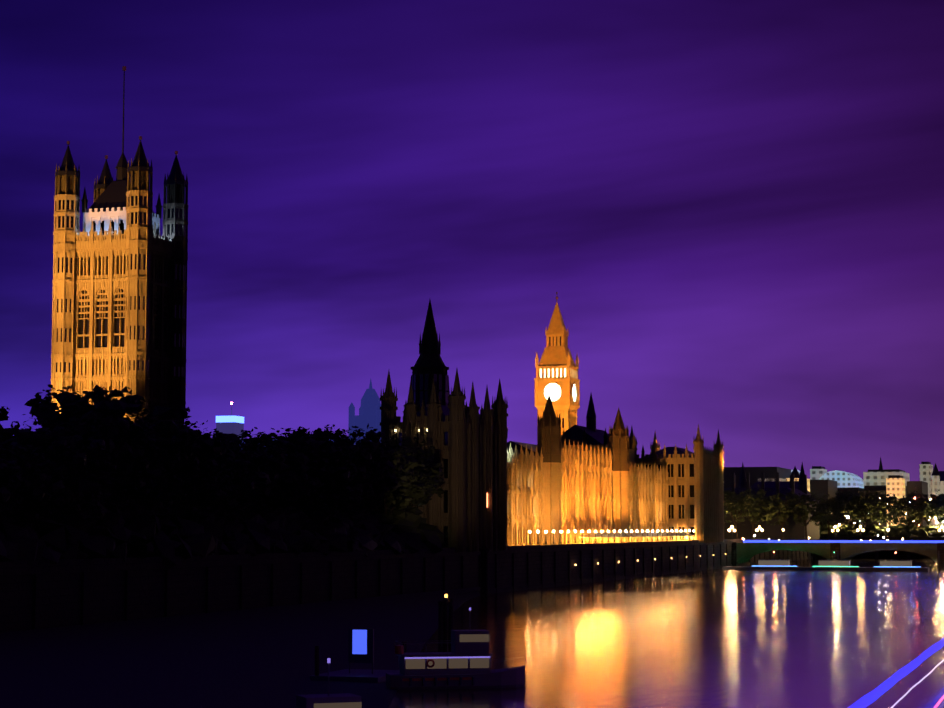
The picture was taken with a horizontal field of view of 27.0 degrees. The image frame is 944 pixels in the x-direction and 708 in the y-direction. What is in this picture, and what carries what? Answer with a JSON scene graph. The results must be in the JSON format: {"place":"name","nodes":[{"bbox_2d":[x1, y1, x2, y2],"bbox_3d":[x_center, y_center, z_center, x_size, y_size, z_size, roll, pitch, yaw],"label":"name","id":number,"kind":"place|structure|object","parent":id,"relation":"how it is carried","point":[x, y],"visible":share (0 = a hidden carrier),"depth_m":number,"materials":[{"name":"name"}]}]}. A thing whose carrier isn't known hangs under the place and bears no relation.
{"place":"outdoors","nodes":[
{"label":"outdoors","id":0,"kind":"place"},
{"bbox_2d":[51,66,187,440],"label":"tower","id":1,"kind":"structure","parent":0,"point":[119,307],"depth_m":426.68,"materials":[{"name":"stone"}]},
{"bbox_2d":[0,587,480,707],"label":"foreshore ground","id":2,"kind":"structure","parent":0,"point":[263,657],"depth_m":202.78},
{"bbox_2d":[216,379,380,444],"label":"skyline","id":3,"kind":"structure","parent":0,"point":[369,411],"depth_m":1005.80,"materials":[{"name":"blue"}]},
{"bbox_2d":[380,369,507,551],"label":"palace building","id":4,"kind":"structure","parent":0,"point":[468,509],"depth_m":397.02,"materials":[{"name":"stone"}]},
{"bbox_2d":[0,537,943,632],"bbox_3d":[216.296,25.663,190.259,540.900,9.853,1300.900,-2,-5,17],"label":"embankment wall","id":5,"kind":"structure","parent":0,"point":[60,593],"depth_m":313.64,"materials":[{"name":"black stone"}]},
{"bbox_2d":[528,530,725,565],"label":"terrace lamps","id":6,"kind":"object","parent":5,"relation":"on","point":[575,531],"visible":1,"depth_m":523.51,"materials":[{"name":"grey glass"}]},
{"bbox_2d":[0,0,943,480],"label":"sky","id":7,"kind":"structure","parent":0,"point":[733,210],"materials":[{"name":"purple"}]},
{"bbox_2d":[534,292,579,434],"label":"clock tower","id":8,"kind":"structure","parent":0,"point":[557,379],"depth_m":697.42,"materials":[{"name":"stone"}]},
{"bbox_2d":[479,393,636,467],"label":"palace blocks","id":9,"kind":"structure","parent":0,"point":[590,433],"depth_m":578.46,"materials":[{"name":"black stone"}]},
{"bbox_2d":[388,559,943,707],"bbox_3d":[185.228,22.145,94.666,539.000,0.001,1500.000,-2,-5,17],"label":"river water","id":10,"kind":"structure","parent":0,"point":[717,638],"depth_m":240.88,"materials":[{"name":"purple liquid"}]},
{"bbox_2d":[201,658,361,707],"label":"boat","id":11,"kind":"object","parent":10,"relation":"on","point":[344,700],"visible":1,"depth_m":103.11,"materials":[{"name":"grey metal"}]},
{"bbox_2d":[310,549,489,682],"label":"river furniture","id":12,"kind":"object","parent":10,"relation":"in","point":[360,645],"visible":0.6,"depth_m":179.02,"materials":[{"name":"brown metal"}]},
{"bbox_2d":[386,608,524,689],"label":"tour boat","id":13,"kind":"object","parent":10,"relation":"on","point":[465,663],"visible":1,"depth_m":168.41,"materials":[{"name":"grey metal"}]},
{"bbox_2d":[722,497,943,570],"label":"city lights and pier","id":14,"kind":"object","parent":10,"relation":"on","point":[895,565],"visible":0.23,"depth_m":647.46,"materials":[{"name":"black"}]},
{"bbox_2d":[728,526,943,568],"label":"bridge","id":15,"kind":"structure","parent":10,"relation":"on","point":[742,554],"depth_m":679.45,"materials":[{"name":"metal"}]},
{"bbox_2d":[848,638,943,707],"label":"light trails","id":16,"kind":"object","parent":10,"relation":"on","point":[869,698],"visible":1,"depth_m":144.86,"materials":[{"name":"blue"}]},
{"bbox_2d":[631,424,724,542],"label":"pavilion","id":17,"kind":"structure","parent":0,"point":[696,494],"depth_m":638.20,"materials":[{"name":"stone"}]},
{"bbox_2d":[815,536,930,558],"bbox_3d":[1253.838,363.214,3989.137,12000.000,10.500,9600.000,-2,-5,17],"label":"bank ground","id":18,"kind":"structure","parent":0,"point":[894,555],"depth_m":877.40,"materials":[{"name":"black"}]},
{"bbox_2d":[306,426,390,520],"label":"tree","id":19,"kind":"object","parent":18,"relation":"on","point":[369,445],"visible":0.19,"depth_m":346.65,"materials":[{"name":"brown plant"}]},
{"bbox_2d":[362,447,434,519],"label":"tree","id":20,"kind":"object","parent":18,"relation":"on","point":[418,490],"visible":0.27,"depth_m":370.33,"materials":[{"name":"brown plant"}]},
{"bbox_2d":[411,300,448,411],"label":"central tower","id":21,"kind":"structure","parent":18,"relation":"on","point":[428,366],"depth_m":544.47,"materials":[{"name":"black stone"}]},
{"bbox_2d":[507,394,669,545],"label":"palace facade","id":22,"kind":"structure","parent":18,"relation":"on","point":[554,484],"depth_m":523.45,"materials":[{"name":"stone"}]},
{"bbox_2d":[724,490,760,538],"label":"tree","id":23,"kind":"object","parent":18,"relation":"on","point":[732,501],"visible":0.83,"depth_m":741.09,"materials":[{"name":"green plant"}]},
{"bbox_2d":[733,485,776,537],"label":"tree","id":24,"kind":"object","parent":18,"relation":"on","point":[766,509],"visible":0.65,"depth_m":757.41,"materials":[{"name":"green plant"}]},
{"bbox_2d":[759,490,811,539],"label":"tree","id":25,"kind":"object","parent":18,"relation":"on","point":[786,511],"visible":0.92,"depth_m":761.20,"materials":[{"name":"green plant"}]},
{"bbox_2d":[784,492,832,539],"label":"tree","id":26,"kind":"object","parent":18,"relation":"on","point":[824,514],"visible":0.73,"depth_m":769.59,"materials":[{"name":"green plant"}]},
{"bbox_2d":[809,494,848,539],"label":"tree","id":27,"kind":"object","parent":18,"relation":"on","point":[832,519],"visible":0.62,"depth_m":785.74,"materials":[{"name":"green plant"}]},
{"bbox_2d":[816,494,845,524],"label":"embankment tree","id":28,"kind":"object","parent":18,"relation":"on","point":[832,509],"visible":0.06,"depth_m":894.71,"materials":[{"name":"green plant"}]},
{"bbox_2d":[723,457,943,539],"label":"distant buildings","id":29,"kind":"structure","parent":18,"relation":"on","point":[822,481],"depth_m":1023.25,"materials":[{"name":"black"}]},
{"bbox_2d":[824,490,873,524],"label":"embankment tree","id":30,"kind":"object","parent":18,"relation":"on","point":[846,495],"visible":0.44,"depth_m":898.28,"materials":[{"name":"green plant"}]},
{"bbox_2d":[841,490,890,525],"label":"embankment tree","id":31,"kind":"object","parent":18,"relation":"on","point":[869,498],"visible":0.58,"depth_m":892.70,"materials":[{"name":"green plant"}]},
{"bbox_2d":[820,522,943,536],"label":"hedge","id":32,"kind":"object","parent":18,"relation":"on","point":[901,530],"depth_m":884.45,"materials":[{"name":"green plant"}]},
{"bbox_2d":[866,493,909,526],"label":"embankment tree","id":33,"kind":"object","parent":18,"relation":"on","point":[883,506],"visible":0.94,"depth_m":886.38,"materials":[{"name":"green plant"}]},
{"bbox_2d":[885,496,932,525],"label":"embankment tree","id":34,"kind":"object","parent":18,"relation":"on","point":[903,508],"visible":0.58,"depth_m":887.68,"materials":[{"name":"green plant"}]},
{"bbox_2d":[898,487,943,531],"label":"embankment tree","id":35,"kind":"object","parent":18,"relation":"on","point":[924,501],"visible":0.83,"depth_m":888.06,"materials":[{"name":"green plant"}]},
{"bbox_2d":[927,498,943,525],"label":"embankment tree","id":36,"kind":"object","parent":18,"relation":"on","point":[939,513],"visible":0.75,"depth_m":880.47,"materials":[{"name":"green plant"}]},
{"label":"terrace paving","id":37,"kind":"structure","parent":18,"relation":"on","visible":0},
{"bbox_2d":[579,531,693,543],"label":"terrace marquees","id":38,"kind":"object","parent":37,"relation":"on","point":[606,535],"visible":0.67,"depth_m":549.37,"materials":[{"name":"orange fabric"}]},
{"label":"garden lawn","id":39,"kind":"structure","parent":0,"visible":0},
{"bbox_2d":[0,406,51,505],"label":"garden tree","id":40,"kind":"object","parent":39,"relation":"on","point":[8,432],"visible":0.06,"depth_m":278.84,"materials":[{"name":"brown plant"}]},
{"bbox_2d":[1,411,126,520],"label":"tree","id":41,"kind":"object","parent":39,"relation":"on","point":[72,452],"visible":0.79,"depth_m":250.87,"materials":[{"name":"green plant"}]},
{"bbox_2d":[22,384,160,512],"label":"tree","id":42,"kind":"object","parent":39,"relation":"on","point":[76,407],"visible":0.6,"depth_m":263.10,"materials":[{"name":"green plant"}]},
{"bbox_2d":[83,406,205,518],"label":"tree","id":43,"kind":"object","parent":39,"relation":"on","point":[186,443],"visible":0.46,"depth_m":274.04,"materials":[{"name":"green plant"}]},
{"bbox_2d":[139,415,240,517],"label":"tree","id":44,"kind":"object","parent":39,"relation":"on","point":[204,462],"visible":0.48,"depth_m":287.23,"materials":[{"name":"brown plant"}]},
{"bbox_2d":[179,435,270,522],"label":"tree","id":45,"kind":"object","parent":39,"relation":"on","point":[236,467],"visible":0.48,"depth_m":300.37,"materials":[{"name":"brown plant"}]},
{"bbox_2d":[184,427,295,515],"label":"tree","id":46,"kind":"object","parent":39,"relation":"on","point":[277,462],"visible":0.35,"depth_m":312.61,"materials":[{"name":"brown plant"}]},
{"bbox_2d":[243,426,331,514],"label":"tree","id":47,"kind":"object","parent":39,"relation":"on","point":[289,495],"visible":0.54,"depth_m":322.30,"materials":[{"name":"brown plant"}]},
{"bbox_2d":[277,429,367,517],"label":"tree","id":48,"kind":"object","parent":39,"relation":"on","point":[342,490],"visible":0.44,"depth_m":335.04,"materials":[{"name":"brown plant"}]},
{"bbox_2d":[306,423,403,514],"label":"tree","id":49,"kind":"object","parent":39,"relation":"on","point":[389,480],"visible":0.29,"depth_m":359.91,"materials":[{"name":"brown plant"}]},
{"bbox_2d":[373,434,445,514],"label":"tree","id":50,"kind":"object","parent":39,"relation":"on","point":[435,474],"visible":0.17,"depth_m":382.70,"materials":[{"name":"brown plant"}]}
]}

